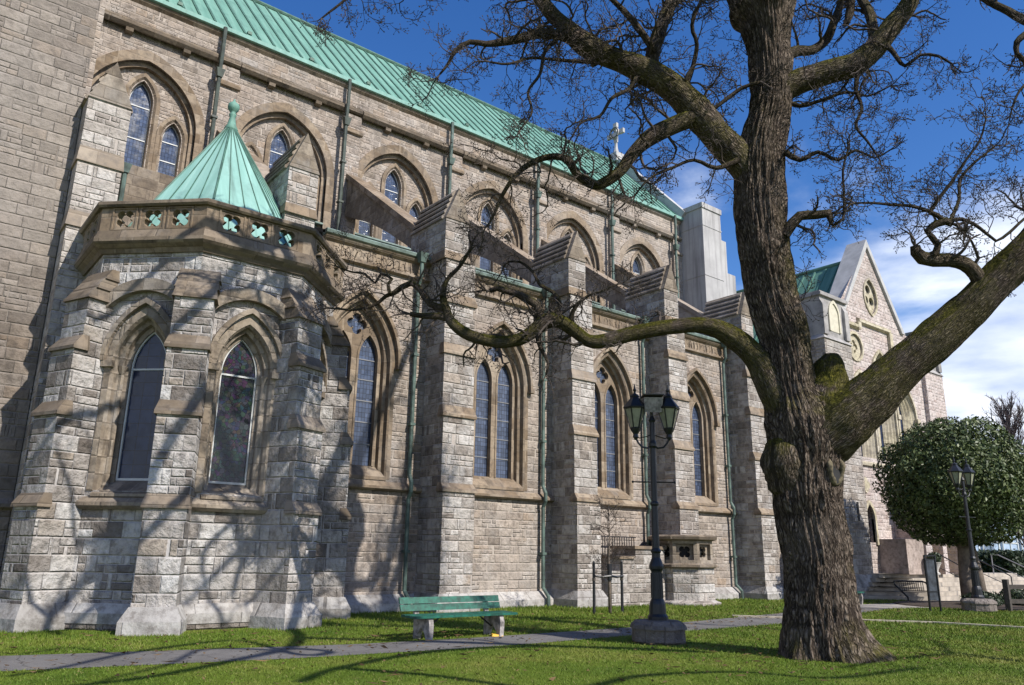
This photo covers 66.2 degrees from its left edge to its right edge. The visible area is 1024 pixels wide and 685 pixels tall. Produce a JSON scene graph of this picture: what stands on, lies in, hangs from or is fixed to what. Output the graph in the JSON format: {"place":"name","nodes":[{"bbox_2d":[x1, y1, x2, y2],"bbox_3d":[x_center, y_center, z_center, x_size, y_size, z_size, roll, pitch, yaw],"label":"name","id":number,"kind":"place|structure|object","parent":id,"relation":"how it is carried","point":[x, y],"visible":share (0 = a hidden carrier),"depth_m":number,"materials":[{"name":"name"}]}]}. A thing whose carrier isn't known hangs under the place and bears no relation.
{"place":"outdoors","nodes":[
{"label":"outdoors","id":0,"kind":"place"},
{"bbox_2d":[0,607,883,670],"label":"path","id":1,"kind":"structure","parent":0,"point":[13,662],"depth_m":12.77,"materials":[{"name":"concrete"}]},
{"bbox_2d":[0,597,1023,684],"bbox_3d":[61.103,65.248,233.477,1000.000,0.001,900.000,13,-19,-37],"label":"lawn","id":2,"kind":"structure","parent":0,"point":[358,679],"depth_m":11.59,"materials":[{"name":"green plant"}]},
{"bbox_2d":[398,595,517,640],"bbox_3d":[-1.037,5.370,15.367,2.440,0.750,0.640,13,-19,-37],"label":"park bench","id":3,"kind":"object","parent":2,"relation":"on","point":[424,623],"visible":0.99,"depth_m":15.41,"materials":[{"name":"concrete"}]},
{"bbox_2d":[0,0,1023,635],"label":"cathedral","id":4,"kind":"structure","parent":2,"relation":"on","point":[202,426],"depth_m":22.96,"materials":[{"name":"beige stone"}]},
{"bbox_2d":[86,297,171,496],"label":"chapel window","id":5,"kind":"structure","parent":4,"relation":"in","point":[134,362],"depth_m":17.09,"materials":[{"name":"brown stone"}]},
{"bbox_2d":[124,73,160,169],"bbox_3d":[-12.775,-7.533,26.804,1.200,3.613,0.340,13,-19,-37],"label":"lancet window","id":6,"kind":"structure","parent":4,"relation":"in","point":[141,100],"depth_m":26.94,"materials":[{"name":"blue glass"}]},
{"bbox_2d":[151,116,187,176],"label":"lancet window","id":7,"kind":"structure","parent":4,"relation":"in","point":[171,139],"depth_m":27.39,"materials":[{"name":"brown stone"}]},
{"bbox_2d":[194,308,281,501],"bbox_3d":[-6.108,1.347,17.578,1.800,4.300,0.570,13,-19,-37],"label":"chapel window","id":8,"kind":"structure","parent":4,"relation":"in","point":[239,397],"depth_m":17.65,"materials":[{"name":"brown stone"}]},
{"bbox_2d":[245,141,262,160],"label":"lancet window","id":9,"kind":"structure","parent":4,"relation":"in","point":[251,145],"depth_m":29.21,"materials":[{"name":"brown stone"}]},
{"bbox_2d":[263,123,295,167],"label":"lancet window","id":10,"kind":"structure","parent":4,"relation":"in","point":[279,144],"depth_m":30.08,"materials":[{"name":"brown stone"}]},
{"bbox_2d":[316,178,319,213],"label":"lancet window","id":11,"kind":"structure","parent":4,"relation":"in","point":[318,178],"depth_m":30.49,"materials":[{"name":"brown stone"}]},
{"bbox_2d":[320,339,327,411],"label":"chapel window","id":12,"kind":"structure","parent":4,"relation":"in","point":[323,353],"depth_m":20.19,"materials":[{"name":"brown stone"}]},
{"bbox_2d":[356,181,378,238],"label":"lancet window","id":13,"kind":"structure","parent":4,"relation":"in","point":[365,228],"depth_m":31.89,"materials":[{"name":"blue glass"}]},
{"bbox_2d":[333,287,402,479],"bbox_3d":[-4.471,1.094,22.479,2.640,5.520,0.680,13,-19,-37],"label":"pointed window","id":14,"kind":"structure","parent":4,"relation":"in","point":[371,366],"depth_m":22.86,"materials":[{"name":"brown stone"}]},
{"bbox_2d":[378,163,406,245],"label":"lancet window","id":15,"kind":"structure","parent":4,"relation":"in","point":[392,187],"depth_m":33.08,"materials":[{"name":"brown stone"}]},
{"bbox_2d":[404,197,423,247],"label":"lancet window","id":16,"kind":"structure","parent":4,"relation":"in","point":[414,211],"depth_m":33.57,"materials":[{"name":"brown stone"}]},
{"bbox_2d":[469,215,476,266],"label":"lancet window","id":17,"kind":"structure","parent":4,"relation":"in","point":[475,262],"depth_m":34.92,"materials":[{"name":"brown stone"}]},
{"bbox_2d":[477,197,498,272],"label":"lancet window","id":18,"kind":"structure","parent":4,"relation":"in","point":[485,264],"depth_m":35.99,"materials":[{"name":"blue glass"}]},
{"bbox_2d":[472,320,534,490],"bbox_3d":[-0.491,1.989,25.573,2.640,5.520,0.680,13,-19,-37],"label":"pointed window","id":19,"kind":"structure","parent":4,"relation":"in","point":[500,400],"depth_m":25.78,"materials":[{"name":"brown stone"}]},
{"bbox_2d":[498,228,516,278],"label":"lancet window","id":20,"kind":"structure","parent":4,"relation":"in","point":[507,230],"depth_m":36.41,"materials":[{"name":"brown stone"}]},
{"bbox_2d":[560,226,573,237],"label":"lancet window","id":21,"kind":"structure","parent":4,"relation":"in","point":[568,228],"depth_m":39.09,"materials":[{"name":"brown stone"}]},
{"bbox_2d":[584,254,593,299],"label":"lancet window","id":22,"kind":"structure","parent":4,"relation":"in","point":[588,260],"depth_m":39.60,"materials":[{"name":"brown stone"}]},
{"bbox_2d":[593,347,633,499],"bbox_3d":[3.427,2.871,28.619,2.640,5.520,0.680,13,-19,-37],"label":"pointed window","id":23,"kind":"structure","parent":4,"relation":"in","point":[614,441],"depth_m":28.96,"materials":[{"name":"brown stone"}]},
{"bbox_2d":[630,251,645,274],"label":"lancet window","id":24,"kind":"structure","parent":4,"relation":"in","point":[637,265],"depth_m":42.31,"materials":[{"name":"brown stone"}]},
{"bbox_2d":[687,368,719,506],"bbox_3d":[7.313,3.746,31.640,2.640,5.520,0.680,13,-19,-37],"label":"pointed window","id":25,"kind":"structure","parent":4,"relation":"in","point":[702,417],"depth_m":32.15,"materials":[{"name":"brown stone"}]},
{"bbox_2d":[849,331,863,360],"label":"round window","id":26,"kind":"structure","parent":4,"relation":"in","point":[856,348],"depth_m":36.65,"materials":[{"name":"beige stone"}]},
{"bbox_2d":[854,369,880,466],"bbox_3d":[15.818,3.395,35.761,2.280,4.424,0.620,13,-19,-37],"label":"tall window","id":27,"kind":"structure","parent":4,"relation":"in","point":[870,449],"depth_m":35.85,"materials":[{"name":"beige stone"}]},
{"bbox_2d":[863,278,877,316],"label":"gable window","id":28,"kind":"structure","parent":4,"relation":"in","point":[868,296],"depth_m":38.54,"materials":[{"name":"beige stone"}]},
{"bbox_2d":[866,500,879,544],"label":"small window","id":29,"kind":"structure","parent":4,"relation":"in","point":[869,504],"depth_m":34.43,"materials":[{"name":"beige stone"}]},
{"bbox_2d":[871,349,899,468],"bbox_3d":[17.476,3.138,37.211,2.280,5.724,0.620,13,-19,-37],"label":"tall window","id":30,"kind":"structure","parent":4,"relation":"in","point":[890,428],"depth_m":37.37,"materials":[{"name":"beige stone"}]},
{"bbox_2d":[897,392,920,452],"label":"tall window","id":31,"kind":"structure","parent":4,"relation":"in","point":[909,416],"depth_m":38.93,"materials":[{"name":"beige stone"}]},
{"bbox_2d":[925,552,941,574],"bbox_3d":[18.214,9.504,33.894,0.652,0.975,0.669,13,-19,-37],"label":"planter urn","id":32,"kind":"object","parent":4,"relation":"on","point":[938,559],"visible":0.54,"depth_m":33.76,"materials":[{"name":"stone"}]},
{"bbox_2d":[938,553,957,576],"bbox_3d":[19.019,9.963,33.714,0.051,1.821,1.949,13,-19,-37],"label":"handrail","id":33,"kind":"object","parent":4,"relation":"attached to","point":[951,561],"visible":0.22,"depth_m":33.97,"materials":[{"name":"black metal"}]},
{"bbox_2d":[979,560,1012,584],"bbox_3d":[21.460,10.496,35.550,0.051,1.821,2.049,13,-19,-37],"label":"handrail","id":34,"kind":"object","parent":4,"relation":"attached to","point":[999,570],"visible":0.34,"depth_m":35.19,"materials":[{"name":"black metal"}]},
{"bbox_2d":[991,554,1023,577],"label":"handrail","id":35,"kind":"object","parent":4,"relation":"attached to","point":[1002,568],"visible":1,"depth_m":38.15,"materials":[{"name":"grey metal"}]},
{"bbox_2d":[592,561,595,612],"bbox_3d":[2.295,6.857,22.003,0.089,1.420,0.089,-7,-17,28],"label":"tree stake","id":36,"kind":"object","parent":2,"relation":"on","point":[593,584],"visible":0.87,"depth_m":21.99,"materials":[{"name":"wood"}]},
{"bbox_2d":[585,493,635,612],"bbox_3d":[2.711,5.972,22.329,1.496,3.314,1.386,13,-19,-37],"label":"sapling","id":37,"kind":"object","parent":2,"relation":"on","point":[609,576],"visible":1,"depth_m":22.38,"materials":[{"name":"brown plant"}]},
{"bbox_2d":[620,560,623,611],"bbox_3d":[3.144,6.983,22.480,0.089,1.450,0.089,5,-16,-16],"label":"tree stake","id":38,"kind":"object","parent":2,"relation":"on","point":[621,584],"visible":0.87,"depth_m":22.46,"materials":[{"name":"wood"}]},
{"bbox_2d":[623,384,686,644],"bbox_3d":[2.834,3.316,15.616,1.016,5.070,1.016,-14,-21,43],"label":"street lamp","id":39,"kind":"object","parent":2,"relation":"on","point":[656,626],"visible":1,"depth_m":15.47,"materials":[{"name":"metal"}]},
{"bbox_2d":[297,0,1023,663],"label":"oak tree","id":40,"kind":"object","parent":2,"relation":"on","point":[825,418],"visible":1,"depth_m":14.67,"materials":[{"name":"brown plant"}]},
{"bbox_2d":[857,591,864,603],"bbox_3d":[11.998,9.009,28.136,0.640,0.750,2.440,-10,-19,35],"label":"park bench","id":41,"kind":"object","parent":2,"relation":"on","point":[860,595],"visible":0.08,"depth_m":28.57,"materials":[{"name":"concrete"}]},
{"bbox_2d":[734,615,1023,628],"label":"lawn edging","id":42,"kind":"object","parent":2,"relation":"on","point":[891,621],"visible":0.53,"depth_m":20.65,"materials":[{"name":"concrete"}]},
{"bbox_2d":[923,555,941,610],"bbox_3d":[13.553,7.758,25.331,0.410,1.765,0.070,1,-15,0],"label":"notice board","id":43,"kind":"object","parent":2,"relation":"on","point":[932,580],"visible":0.92,"depth_m":25.34,"materials":[{"name":"black metal"}]},
{"bbox_2d":[894,601,1023,610],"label":"tree bed","id":44,"kind":"object","parent":2,"relation":"on","point":[951,604],"visible":0.41,"depth_m":27.93,"materials":[{"name":"soil"}]},
{"bbox_2d":[872,415,1023,597],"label":"holly tree","id":45,"kind":"object","parent":44,"relation":"on","point":[921,486],"visible":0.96,"depth_m":28.70,"materials":[{"name":"green plant"}]},
{"bbox_2d":[959,591,1004,605],"bbox_3d":[16.477,9.002,27.523,1.376,0.636,1.335,2,-15,-4],"label":"shrub","id":46,"kind":"object","parent":44,"relation":"on","point":[991,595],"visible":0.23,"depth_m":27.22,"materials":[{"name":"green plant"}]},
{"bbox_2d":[994,589,1023,605],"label":"shrub","id":47,"kind":"object","parent":44,"relation":"on","point":[1017,593],"visible":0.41,"depth_m":28.06,"materials":[{"name":"green plant"}]},
{"bbox_2d":[947,457,997,611],"bbox_3d":[15.356,6.410,26.382,1.016,5.070,1.016,-3,-16,16],"label":"street lamp","id":48,"kind":"object","parent":2,"relation":"on","point":[977,601],"visible":1,"depth_m":26.18,"materials":[{"name":"black metal"}]},
{"bbox_2d":[976,548,1023,576],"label":"hedge","id":49,"kind":"object","parent":2,"relation":"on","point":[1015,556],"visible":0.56,"depth_m":43.62,"materials":[{"name":"green plant"}]},
{"bbox_2d":[982,391,1023,546],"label":"bare tree","id":50,"kind":"object","parent":2,"relation":"on","point":[1012,429],"visible":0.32,"depth_m":57.21,"materials":[{"name":"brown plant"}]},
{"bbox_2d":[1001,579,1023,610],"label":"timber rail","id":51,"kind":"object","parent":2,"relation":"on","point":[1008,600],"visible":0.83,"depth_m":26.10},
{"bbox_2d":[260,0,1023,453],"label":"sky","id":52,"kind":"structure","parent":0,"point":[991,361],"materials":[{"name":"blue"}]},
{"bbox_2d":[860,600,959,607],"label":"forecourt paving","id":53,"kind":"structure","parent":0,"point":[888,605],"depth_m":27.80,"materials":[{"name":"grey stone"}]},
{"bbox_2d":[893,580,926,600],"bbox_3d":[15.878,9.786,30.889,1.618,0.831,0.092,-1,-15,9],"label":"bike rack","id":54,"kind":"object","parent":53,"relation":"on","point":[902,590],"visible":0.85,"depth_m":30.96,"materials":[{"name":"black metal"}]},
{"bbox_2d":[975,518,1023,550],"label":"pale blue building","id":55,"kind":"structure","parent":0,"point":[1011,546],"depth_m":58.41,"materials":[{"name":"stone"}]},
{"bbox_2d":[981,526,999,550],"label":"window","id":56,"kind":"structure","parent":55,"relation":"in","point":[996,546],"depth_m":56.83,"materials":[{"name":"white glass"}]},
{"bbox_2d":[1000,534,1018,550],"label":"window","id":57,"kind":"structure","parent":55,"relation":"in","point":[1013,545],"depth_m":58.95,"materials":[{"name":"white glass"}]},
{"bbox_2d":[1019,536,1023,550],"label":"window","id":58,"kind":"structure","parent":55,"relation":"in","point":[1021,547],"depth_m":60.39,"materials":[{"name":"white glass"}]}
]}

